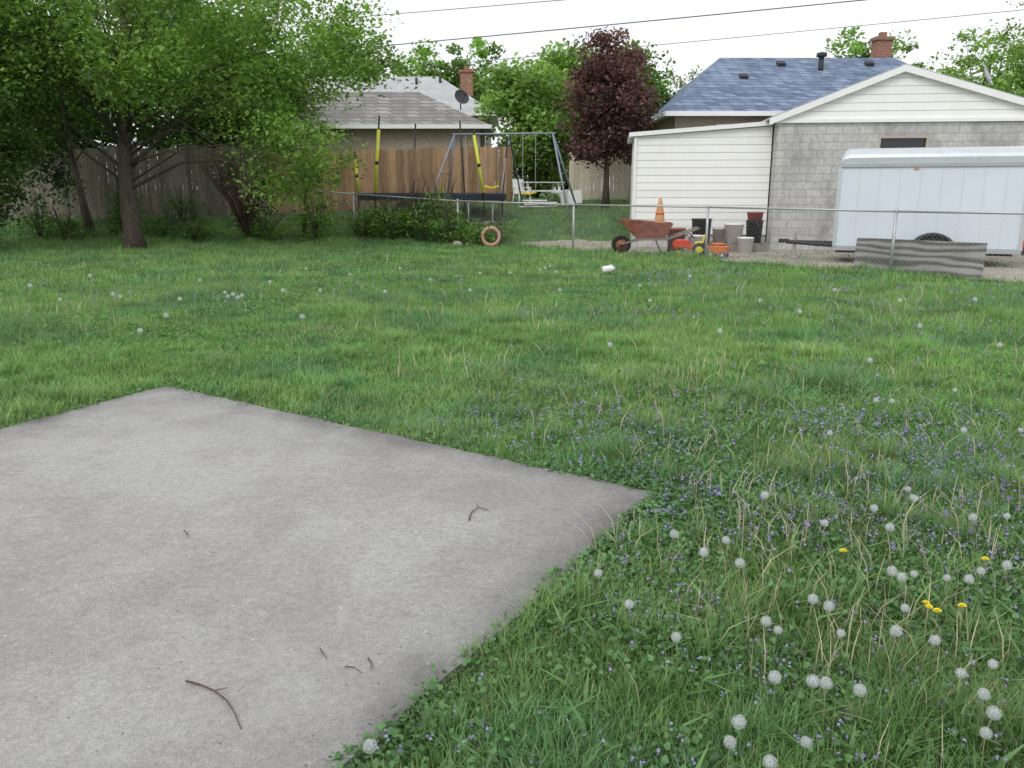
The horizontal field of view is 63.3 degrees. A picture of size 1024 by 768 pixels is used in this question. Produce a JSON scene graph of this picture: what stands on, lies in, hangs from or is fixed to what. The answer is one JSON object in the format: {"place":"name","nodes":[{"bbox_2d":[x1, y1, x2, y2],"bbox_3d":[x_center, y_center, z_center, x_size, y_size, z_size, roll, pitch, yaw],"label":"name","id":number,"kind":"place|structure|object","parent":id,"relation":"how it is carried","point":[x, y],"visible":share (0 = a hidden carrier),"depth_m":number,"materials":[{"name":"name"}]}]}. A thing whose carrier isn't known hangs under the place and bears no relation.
{"place":"outdoors","nodes":[
{"label":"outdoors","id":0,"kind":"place"},
{"bbox_2d":[0,386,660,767],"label":"concrete patio","id":1,"kind":"structure","parent":0,"point":[128,606],"depth_m":3.49,"materials":[{"name":"concrete"}]},
{"bbox_2d":[185,680,240,728],"bbox_3d":[-0.905,0.985,2.599,0.353,0.009,0.078,12,18,42],"label":"twig","id":2,"kind":"object","parent":1,"relation":"on","point":[204,686],"visible":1,"depth_m":2.64,"materials":[{"name":"wood"}]},
{"bbox_2d":[300,66,499,151],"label":"grey roofed house","id":3,"kind":"structure","parent":0,"point":[440,89],"depth_m":42.35,"materials":[{"name":"beige brick"}]},
{"bbox_2d":[0,191,1023,767],"bbox_3d":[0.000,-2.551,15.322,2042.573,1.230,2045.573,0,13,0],"label":"ground","id":4,"kind":"structure","parent":0,"point":[724,751],"depth_m":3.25,"materials":[{"name":"green plant"}]},
{"bbox_2d":[6,189,70,241],"bbox_3d":[-13.993,-4.880,24.510,1.597,1.765,1.600,0,13,0],"label":"shrub","id":5,"kind":"object","parent":4,"relation":"on","point":[39,229],"visible":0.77,"depth_m":24.46,"materials":[{"name":"green plant"}]},
{"bbox_2d":[0,0,91,234],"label":"dark tree","id":6,"kind":"object","parent":4,"relation":"on","point":[14,153],"visible":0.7,"depth_m":20.39,"materials":[{"name":"green plant"}]},
{"bbox_2d":[0,0,103,144],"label":"background tree","id":7,"kind":"object","parent":4,"relation":"on","point":[52,47],"visible":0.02,"depth_m":30.60,"materials":[{"name":"green plant"}]},
{"bbox_2d":[41,205,104,241],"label":"shrub","id":8,"kind":"object","parent":4,"relation":"on","point":[65,231],"visible":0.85,"depth_m":24.06,"materials":[{"name":"green plant"}]},
{"bbox_2d":[0,17,161,199],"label":"background tree","id":9,"kind":"object","parent":4,"relation":"on","point":[105,139],"visible":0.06,"depth_m":28.87,"materials":[{"name":"green plant"}]},
{"bbox_2d":[0,0,170,233],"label":"slender tree","id":10,"kind":"object","parent":4,"relation":"on","point":[68,147],"visible":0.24,"depth_m":24.91,"materials":[{"name":"green plant"}]},
{"bbox_2d":[87,190,148,236],"bbox_3d":[-11.807,-5.026,25.081,1.895,1.615,1.460,0,13,0],"label":"shrub","id":11,"kind":"object","parent":4,"relation":"on","point":[117,211],"visible":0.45,"depth_m":24.99,"materials":[{"name":"green plant"}]},
{"bbox_2d":[103,155,148,224],"bbox_3d":[-12.308,-6.081,26.316,1.505,2.245,1.275,0,13,0],"label":"shrub","id":12,"kind":"object","parent":4,"relation":"on","point":[116,195],"visible":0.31,"depth_m":26.24,"materials":[{"name":"green plant"}]},
{"bbox_2d":[0,145,269,220],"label":"wooden fence","id":13,"kind":"object","parent":4,"relation":"on","point":[96,185],"visible":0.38,"depth_m":27.29,"materials":[{"name":"grey wood"}]},
{"bbox_2d":[139,206,189,237],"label":"shrub","id":14,"kind":"object","parent":4,"relation":"on","point":[158,225],"visible":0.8,"depth_m":24.74,"materials":[{"name":"green plant"}]},
{"bbox_2d":[157,182,211,223],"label":"shrub","id":15,"kind":"object","parent":4,"relation":"on","point":[179,204],"visible":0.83,"depth_m":26.52,"materials":[{"name":"green plant"}]},
{"bbox_2d":[160,219,218,242],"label":"shrub","id":16,"kind":"object","parent":4,"relation":"on","point":[191,231],"visible":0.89,"depth_m":24.09,"materials":[{"name":"green plant"}]},
{"bbox_2d":[86,0,299,198],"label":"background tree","id":17,"kind":"object","parent":4,"relation":"on","point":[158,128],"visible":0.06,"depth_m":32.81,"materials":[{"name":"green plant"}]},
{"bbox_2d":[0,0,435,249],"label":"shade tree","id":18,"kind":"object","parent":4,"relation":"on","point":[120,86],"visible":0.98,"depth_m":20.12,"materials":[{"name":"green plant"}]},
{"bbox_2d":[131,5,328,193],"bbox_3d":[-9.974,-10.222,30.476,6.191,6.912,6.048,5,14,20],"label":"background tree","id":19,"kind":"object","parent":4,"relation":"on","point":[188,139],"visible":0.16,"depth_m":29.71,"materials":[{"name":"green plant"}]},
{"bbox_2d":[178,134,294,236],"bbox_3d":[-7.890,-5.853,24.632,3.136,3.129,3.260,3,14,14],"label":"bare stemmed shrub","id":20,"kind":"object","parent":4,"relation":"on","point":[242,216],"visible":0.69,"depth_m":24.40,"materials":[{"name":"green plant"}]},
{"bbox_2d":[238,209,300,241],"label":"shrub","id":21,"kind":"object","parent":4,"relation":"on","point":[267,230],"visible":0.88,"depth_m":24.55,"materials":[{"name":"green plant"}]},
{"bbox_2d":[248,102,367,237],"bbox_3d":[-6.033,-6.343,24.727,3.531,3.952,2.381,0,13,0],"label":"sapling","id":22,"kind":"object","parent":4,"relation":"on","point":[304,194],"visible":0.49,"depth_m":24.55,"materials":[{"name":"green plant"}]},
{"bbox_2d":[288,201,341,239],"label":"shrub","id":23,"kind":"object","parent":4,"relation":"on","point":[316,226],"visible":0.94,"depth_m":24.69,"materials":[{"name":"green plant"}]},
{"bbox_2d":[283,18,423,76],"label":"background tree","id":24,"kind":"object","parent":4,"relation":"on","point":[403,63],"visible":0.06,"depth_m":48.60,"materials":[{"name":"green plant"}]},
{"bbox_2d":[214,92,494,197],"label":"brown roofed house","id":25,"kind":"structure","parent":4,"relation":"on","point":[400,114],"depth_m":33.97,"materials":[{"name":"beige brick"}]},
{"bbox_2d":[455,90,468,109],"bbox_3d":[-2.156,-12.413,36.196,0.566,0.839,0.552,5,14,21],"label":"satellite dish","id":26,"kind":"object","parent":25,"relation":"on","point":[461,96],"visible":1,"depth_m":36.24,"materials":[{"name":"metal"}]},
{"bbox_2d":[340,200,386,237],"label":"shrub","id":27,"kind":"object","parent":4,"relation":"on","point":[357,226],"visible":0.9,"depth_m":24.92,"materials":[{"name":"green plant"}]},
{"bbox_2d":[363,738,376,767],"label":"dandelion","id":28,"kind":"object","parent":4,"relation":"on","point":[369,746],"visible":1,"depth_m":2.19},
{"bbox_2d":[352,190,408,236],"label":"shrub","id":29,"kind":"object","parent":4,"relation":"on","point":[387,205],"visible":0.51,"depth_m":24.92,"materials":[{"name":"green plant"}]},
{"bbox_2d":[268,146,512,215],"bbox_3d":[-4.074,-7.201,29.293,8.728,2.468,0.154,-5,14,-20],"label":"wooden fence","id":30,"kind":"object","parent":4,"relation":"on","point":[410,162],"visible":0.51,"depth_m":29.36,"materials":[{"name":"brown wood"}]},
{"bbox_2d":[367,198,413,242],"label":"shrub","id":31,"kind":"object","parent":4,"relation":"on","point":[394,234],"visible":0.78,"depth_m":24.50,"materials":[{"name":"green plant"}]},
{"bbox_2d":[382,177,433,237],"bbox_3d":[-3.158,-5.131,24.602,1.567,1.926,1.381,-12,18,-42],"label":"shrub","id":32,"kind":"object","parent":4,"relation":"on","point":[409,211],"visible":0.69,"depth_m":24.60,"materials":[{"name":"green plant"}]},
{"bbox_2d":[395,187,449,241],"bbox_3d":[-2.555,-4.914,24.167,1.710,1.617,1.573,0,13,0],"label":"shrub","id":33,"kind":"object","parent":4,"relation":"on","point":[422,225],"visible":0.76,"depth_m":24.18,"materials":[{"name":"green plant"}]},
{"bbox_2d":[354,115,508,223],"bbox_3d":[-2.633,-7.035,27.179,5.044,3.421,4.974,0,13,0],"label":"trampoline","id":34,"kind":"object","parent":4,"relation":"on","point":[483,196],"visible":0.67,"depth_m":25.49,"materials":[{"name":"metal"}]},
{"bbox_2d":[413,174,463,238],"bbox_3d":[-2.178,-5.171,24.427,1.535,1.977,1.246,0,13,0],"label":"shrub","id":35,"kind":"object","parent":4,"relation":"on","point":[437,201],"visible":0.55,"depth_m":24.30,"materials":[{"name":"green plant"}]},
{"bbox_2d":[425,196,474,242],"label":"shrub","id":36,"kind":"object","parent":4,"relation":"on","point":[449,235],"visible":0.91,"depth_m":23.78,"materials":[{"name":"green plant"}]},
{"bbox_2d":[408,36,505,145],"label":"background tree","id":37,"kind":"object","parent":4,"relation":"on","point":[479,43],"visible":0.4,"depth_m":57.66,"materials":[{"name":"green plant"}]},
{"bbox_2d":[453,215,508,245],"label":"shrub","id":38,"kind":"object","parent":4,"relation":"on","point":[471,230],"visible":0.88,"depth_m":23.68,"materials":[{"name":"green plant"}]},
{"bbox_2d":[481,226,500,245],"bbox_3d":[-0.600,-4.189,23.566,0.580,0.571,0.182,0,13,0],"label":"inflatable ring","id":39,"kind":"object","parent":4,"relation":"on","point":[483,240],"visible":0.98,"depth_m":23.53,"materials":[{"name":"pink rubber"}]},
{"bbox_2d":[471,210,528,242],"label":"shrub","id":40,"kind":"object","parent":4,"relation":"on","point":[504,231],"visible":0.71,"depth_m":23.94,"materials":[{"name":"green plant"}]},
{"bbox_2d":[424,132,577,215],"bbox_3d":[-0.300,-7.189,28.409,4.963,2.699,2.561,3,13,12],"label":"swing set","id":41,"kind":"object","parent":4,"relation":"on","point":[509,139],"visible":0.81,"depth_m":28.25,"materials":[{"name":"metal"}]},
{"bbox_2d":[0,273,1023,767],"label":"ground ivy","id":42,"kind":"object","parent":4,"relation":"on","point":[654,487],"visible":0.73,"depth_m":3.47,"materials":[{"name":"green plant"}]},
{"bbox_2d":[0,257,1023,767],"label":"dry grass stems","id":43,"kind":"object","parent":4,"relation":"on","point":[698,355],"visible":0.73,"depth_m":3.86,"materials":[{"name":"plant"}]},
{"bbox_2d":[15,269,1023,767],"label":"violet blossoms","id":44,"kind":"object","parent":4,"relation":"on","point":[781,485],"visible":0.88,"depth_m":4.56,"materials":[{"name":"purple plant"}]},
{"bbox_2d":[512,179,530,205],"bbox_3d":[0.339,-6.882,29.836,0.550,0.928,0.564,-7,15,-28],"label":"plastic chair","id":45,"kind":"object","parent":4,"relation":"on","point":[515,187],"visible":0.67,"depth_m":29.90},
{"bbox_2d":[467,51,584,198],"bbox_3d":[0.861,-10.717,35.374,5.546,6.355,4.567,0,13,0],"label":"background tree","id":46,"kind":"object","parent":4,"relation":"on","point":[521,100],"visible":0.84,"depth_m":34.73,"materials":[{"name":"green plant"}]},
{"bbox_2d":[520,182,564,202],"bbox_3d":[1.050,-7.000,30.405,1.600,0.787,1.640,-5,14,-20],"label":"picnic table","id":47,"kind":"object","parent":4,"relation":"on","point":[547,191],"visible":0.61,"depth_m":29.88,"materials":[{"name":"white plastic"}]},
{"bbox_2d":[522,34,600,192],"bbox_3d":[2.700,-12.518,39.177,5.266,7.342,4.360,0,13,0],"label":"background tree","id":48,"kind":"object","parent":4,"relation":"on","point":[568,58],"visible":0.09,"depth_m":37.92,"materials":[{"name":"green plant"}]},
{"bbox_2d":[551,189,581,205],"bbox_3d":[1.941,-6.599,29.430,0.928,0.550,0.564,1,11,35],"label":"plastic chair","id":49,"kind":"object","parent":4,"relation":"on","point":[577,196],"visible":0.63,"depth_m":29.43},
{"bbox_2d":[569,153,631,201],"bbox_3d":[3.900,-7.608,31.359,3.490,2.205,0.154,0,13,0],"label":"wooden fence","id":50,"kind":"object","parent":4,"relation":"on","point":[585,181],"visible":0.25,"depth_m":31.26,"materials":[{"name":"brown wood"}]},
{"bbox_2d":[551,26,664,207],"bbox_3d":[3.291,-9.121,28.620,3.892,6.075,3.484,0,13,0],"label":"purple leaf tree","id":51,"kind":"object","parent":4,"relation":"on","point":[601,133],"visible":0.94,"depth_m":28.16,"materials":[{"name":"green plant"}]},
{"bbox_2d":[602,264,616,272],"bbox_3d":[1.866,-2.212,15.901,0.282,0.166,0.133,-4,14,-17],"label":"plastic jug","id":52,"kind":"object","parent":4,"relation":"on","point":[607,269],"visible":1,"depth_m":15.84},
{"bbox_2d":[248,183,1023,280],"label":"chain link fence","id":53,"kind":"object","parent":4,"relation":"on","point":[896,211],"visible":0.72,"depth_m":18.22,"materials":[{"name":"metal"}]},
{"bbox_2d":[597,38,675,199],"bbox_3d":[5.019,-10.846,34.483,4.238,6.711,3.558,0,13,0],"label":"background tree","id":54,"kind":"object","parent":4,"relation":"on","point":[661,88],"visible":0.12,"depth_m":33.42,"materials":[{"name":"green plant"}]},
{"bbox_2d":[671,632,680,679],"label":"dandelion","id":55,"kind":"object","parent":4,"relation":"on","point":[677,637],"visible":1,"depth_m":2.73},
{"bbox_2d":[664,65,703,98],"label":"background tree","id":56,"kind":"object","parent":4,"relation":"on","point":[681,83],"visible":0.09,"depth_m":54.45,"materials":[{"name":"green plant"}]},
{"bbox_2d":[628,121,773,246],"bbox_3d":[5.325,-5.856,24.572,3.810,3.380,3.820,2,13,7],"label":"lean to shed","id":57,"kind":"object","parent":4,"relation":"on","point":[727,165],"visible":0.85,"depth_m":22.75,"materials":[{"name":"wood"}]},
{"bbox_2d":[698,547,708,586],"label":"dandelion","id":58,"kind":"object","parent":4,"relation":"on","point":[703,551],"visible":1,"depth_m":3.37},
{"bbox_2d":[723,735,736,767],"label":"dandelion","id":59,"kind":"object","parent":4,"relation":"on","point":[729,742],"visible":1,"depth_m":2.21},
{"bbox_2d":[731,714,746,764],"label":"dandelion","id":60,"kind":"object","parent":4,"relation":"on","point":[737,720],"visible":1,"depth_m":2.30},
{"bbox_2d":[735,558,744,590],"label":"dandelion","id":61,"kind":"object","parent":4,"relation":"on","point":[741,563],"visible":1,"depth_m":3.27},
{"bbox_2d":[760,616,771,656],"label":"dandelion","id":62,"kind":"object","parent":4,"relation":"on","point":[766,620],"visible":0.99,"depth_m":2.83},
{"bbox_2d":[763,754,777,767],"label":"dandelion","id":63,"kind":"object","parent":4,"relation":"on","point":[770,761],"visible":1,"depth_m":2.13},
{"bbox_2d":[768,670,781,721],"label":"dandelion","id":64,"kind":"object","parent":4,"relation":"on","point":[777,676],"visible":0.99,"depth_m":2.51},
{"bbox_2d":[645,32,906,129],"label":"blue roofed house","id":65,"kind":"structure","parent":4,"relation":"on","point":[722,91],"depth_m":30.64,"materials":[{"name":"beige brick"}]},
{"bbox_2d":[772,625,782,665],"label":"dandelion","id":66,"kind":"object","parent":4,"relation":"on","point":[777,630],"visible":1,"depth_m":2.78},
{"bbox_2d":[800,736,811,767],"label":"dandelion","id":67,"kind":"object","parent":4,"relation":"on","point":[805,741],"visible":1,"depth_m":2.21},
{"bbox_2d":[803,594,818,636],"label":"dandelion","id":68,"kind":"object","parent":4,"relation":"on","point":[813,599],"visible":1,"depth_m":2.99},
{"bbox_2d":[806,675,819,727],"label":"dandelion","id":69,"kind":"object","parent":4,"relation":"on","point":[813,680],"visible":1,"depth_m":2.49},
{"bbox_2d":[819,676,832,727],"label":"dandelion","id":70,"kind":"object","parent":4,"relation":"on","point":[826,681],"visible":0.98,"depth_m":2.48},
{"bbox_2d":[823,600,834,636],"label":"dandelion","id":71,"kind":"object","parent":4,"relation":"on","point":[829,605],"visible":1,"depth_m":2.93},
{"bbox_2d":[853,683,866,726],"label":"dandelion","id":72,"kind":"object","parent":4,"relation":"on","point":[859,688],"visible":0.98,"depth_m":2.44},
{"bbox_2d":[825,25,924,68],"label":"background tree","id":73,"kind":"object","parent":4,"relation":"on","point":[861,50],"visible":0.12,"depth_m":46.32,"materials":[{"name":"green plant"}]},
{"bbox_2d":[886,565,897,606],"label":"dandelion","id":74,"kind":"object","parent":4,"relation":"on","point":[891,571],"visible":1,"depth_m":3.21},
{"bbox_2d":[761,64,1023,249],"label":"garage","id":75,"kind":"structure","parent":4,"relation":"on","point":[902,106],"depth_m":21.43,"materials":[{"name":"brick"}]},
{"bbox_2d":[878,135,929,147],"bbox_3d":[10.132,-5.985,21.574,1.250,0.900,0.105,2,13,7],"label":"window","id":76,"kind":"structure","parent":75,"relation":"in","point":[919,141],"depth_m":21.52,"materials":[{"name":"black glass"}]},
{"bbox_2d":[983,67,1002,85],"bbox_3d":[12.247,-7.812,21.286,0.438,0.648,0.426,0,13,-2],"label":"satellite dish","id":77,"kind":"object","parent":75,"relation":"on","point":[988,76],"visible":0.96,"depth_m":21.30,"materials":[{"name":"metal"}]},
{"bbox_2d":[890,625,901,659],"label":"dandelion","id":78,"kind":"object","parent":4,"relation":"on","point":[897,631],"visible":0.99,"depth_m":2.77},
{"bbox_2d":[896,572,907,600],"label":"dandelion","id":79,"kind":"object","parent":4,"relation":"on","point":[901,578],"visible":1,"depth_m":3.16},
{"bbox_2d":[929,634,940,674],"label":"dandelion","id":80,"kind":"object","parent":4,"relation":"on","point":[935,640],"visible":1,"depth_m":2.72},
{"bbox_2d":[955,667,966,711],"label":"dandelion","id":81,"kind":"object","parent":4,"relation":"on","point":[960,672],"visible":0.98,"depth_m":2.53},
{"bbox_2d":[963,574,974,614],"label":"dandelion","id":82,"kind":"object","parent":4,"relation":"on","point":[969,579],"visible":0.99,"depth_m":3.14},
{"bbox_2d":[925,46,1023,96],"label":"background tree","id":83,"kind":"object","parent":4,"relation":"on","point":[1000,87],"visible":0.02,"depth_m":38.99,"materials":[{"name":"green plant"}]},
{"bbox_2d":[927,19,1023,94],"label":"background tree","id":84,"kind":"object","parent":4,"relation":"on","point":[963,37],"visible":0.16,"depth_m":43.47,"materials":[{"name":"green plant"}]},
{"bbox_2d":[977,688,990,740],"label":"dandelion","id":85,"kind":"object","parent":4,"relation":"on","point":[984,692],"visible":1,"depth_m":2.42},
{"bbox_2d":[979,727,992,767],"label":"dandelion","id":86,"kind":"object","parent":4,"relation":"on","point":[985,733],"visible":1,"depth_m":2.25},
{"bbox_2d":[977,706,1001,762],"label":"dandelion","id":87,"kind":"object","parent":4,"relation":"on","point":[993,712],"visible":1,"depth_m":2.34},
{"bbox_2d":[987,658,997,701],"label":"dandelion","id":88,"kind":"object","parent":4,"relation":"on","point":[993,663],"visible":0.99,"depth_m":2.58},
{"bbox_2d":[981,1,1023,93],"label":"background tree","id":89,"kind":"object","parent":4,"relation":"on","point":[1019,51],"visible":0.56,"depth_m":42.18,"materials":[{"name":"green plant"}]},
{"bbox_3d":[-11.800,-13.415,37.925,2.200,9.600,0.367,0,13,0],"label":"utility pole","id":90,"kind":"object","parent":4,"relation":"on","visible":0},
{"bbox_2d":[274,0,560,23],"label":"power cable","id":91,"kind":"object","parent":90,"relation":"attached to","point":[452,9],"visible":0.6,"depth_m":33.51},
{"bbox_2d":[271,0,863,55],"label":"power cable","id":92,"kind":"object","parent":90,"relation":"attached to","point":[621,23],"visible":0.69,"depth_m":30.93,"materials":[{"name":"rubber"}]},
{"bbox_2d":[317,9,1023,75],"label":"power cable","id":93,"kind":"object","parent":90,"relation":"attached to","point":[727,38],"visible":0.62,"depth_m":29.47,"materials":[{"name":"rubber"}]},
{"bbox_2d":[14,0,1023,189],"label":"sky","id":94,"kind":"structure","parent":0,"point":[933,35],"materials":[{"name":"white"}]},
{"bbox_2d":[667,228,685,249],"bbox_3d":[4.350,-3.827,22.008,0.509,0.600,0.509,10,16,36],"label":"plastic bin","id":95,"kind":"object","parent":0,"point":[672,231],"visible":0.27,"depth_m":21.80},
{"bbox_2d":[707,242,767,251],"bbox_3d":[5.750,-3.653,22.100,1.950,0.220,0.800,2,13,7],"label":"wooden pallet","id":96,"kind":"object","parent":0,"point":[763,246],"visible":0.38,"depth_m":21.67,"materials":[{"name":"grey wood"}]},
{"bbox_2d":[691,218,711,242],"bbox_3d":[5.050,-4.096,22.150,0.551,0.620,0.551,0,13,0],"label":"crate","id":97,"kind":"object","parent":96,"relation":"on","point":[701,225],"visible":0.51,"depth_m":21.94,"materials":[{"name":"black plastic"}]},
{"bbox_2d":[712,228,724,242],"bbox_3d":[5.480,-3.945,22.031,0.345,0.380,0.339,-3,14,-14],"label":"bucket","id":98,"kind":"object","parent":96,"relation":"on","point":[716,235],"visible":0.95,"depth_m":21.91,"materials":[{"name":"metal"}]},
{"bbox_2d":[724,223,743,242],"bbox_3d":[5.850,-3.981,21.920,0.534,0.500,0.530,-4,14,-18],"label":"bucket","id":99,"kind":"object","parent":96,"relation":"on","point":[733,227],"visible":0.9,"depth_m":21.74,"materials":[{"name":"white plastic"}]},
{"bbox_2d":[746,220,763,242],"bbox_3d":[6.420,-4.043,22.009,0.466,0.580,0.471,3,13,11],"label":"bucket","id":100,"kind":"object","parent":96,"relation":"on","point":[753,227],"visible":0.69,"depth_m":21.84,"materials":[{"name":"black plastic"}]},
{"bbox_2d":[747,212,762,220],"bbox_3d":[6.420,-4.422,21.919,0.445,0.240,0.445,11,17,39],"label":"bucket","id":101,"kind":"object","parent":100,"relation":"on","point":[756,216],"visible":0.92,"depth_m":21.76,"materials":[{"name":"red plastic"}]},
{"bbox_2d":[513,239,1023,281],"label":"gravel driveway","id":102,"kind":"structure","parent":0,"point":[989,268],"depth_m":19.94,"materials":[{"name":"gravel"}]},
{"bbox_2d":[611,218,699,253],"bbox_3d":[3.610,-3.726,20.987,2.172,0.871,0.847,2,13,8],"label":"wheelbarrow","id":103,"kind":"object","parent":102,"relation":"on","point":[632,226],"visible":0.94,"depth_m":20.68,"materials":[{"name":"paint"}]},
{"bbox_2d":[655,198,664,222],"bbox_3d":[3.720,-4.297,20.870,0.375,0.756,0.375,-4,14,-17],"label":"traffic cone","id":104,"kind":"object","parent":103,"relation":"on","point":[658,215],"visible":0.7,"depth_m":20.79,"materials":[{"name":"orange plastic"}]},
{"bbox_2d":[673,233,704,256],"bbox_3d":[4.364,-3.423,20.366,0.815,0.563,0.490,4,14,15],"label":"toy tractor","id":105,"kind":"object","parent":102,"relation":"on","point":[676,242],"visible":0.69,"depth_m":20.26,"materials":[{"name":"red plastic"}]},
{"bbox_2d":[688,235,703,252],"bbox_3d":[4.750,-3.617,21.441,0.429,0.450,0.424,-2,13,-9],"label":"bucket","id":106,"kind":"object","parent":102,"relation":"on","point":[696,238],"visible":0.38,"depth_m":21.26,"materials":[{"name":"white plastic"}]},
{"bbox_2d":[696,243,729,257],"bbox_3d":[4.812,-3.213,19.974,0.787,0.335,0.333,8,15,29],"label":"toy wagon","id":107,"kind":"object","parent":102,"relation":"on","point":[721,249],"visible":0.66,"depth_m":19.81,"materials":[{"name":"orange plastic"}]},
{"bbox_2d":[737,237,753,252],"bbox_3d":[6.000,-3.569,21.349,0.429,0.400,0.424,9,16,34],"label":"bucket","id":108,"kind":"object","parent":102,"relation":"on","point":[743,242],"visible":0.77,"depth_m":21.21,"materials":[{"name":"white plastic"}]},
{"bbox_2d":[778,146,1023,257],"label":"enclosed trailer","id":109,"kind":"object","parent":102,"relation":"on","point":[983,179],"visible":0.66,"depth_m":17.50,"materials":[{"name":"paint"}]},
{"bbox_2d":[853,238,987,278],"bbox_3d":[7.811,-2.436,16.046,0.021,0.680,2.440,-3,12,-43],"label":"plywood board","id":110,"kind":"object","parent":102,"relation":"on","point":[939,254],"visible":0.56,"depth_m":15.90,"materials":[{"name":"wood"}]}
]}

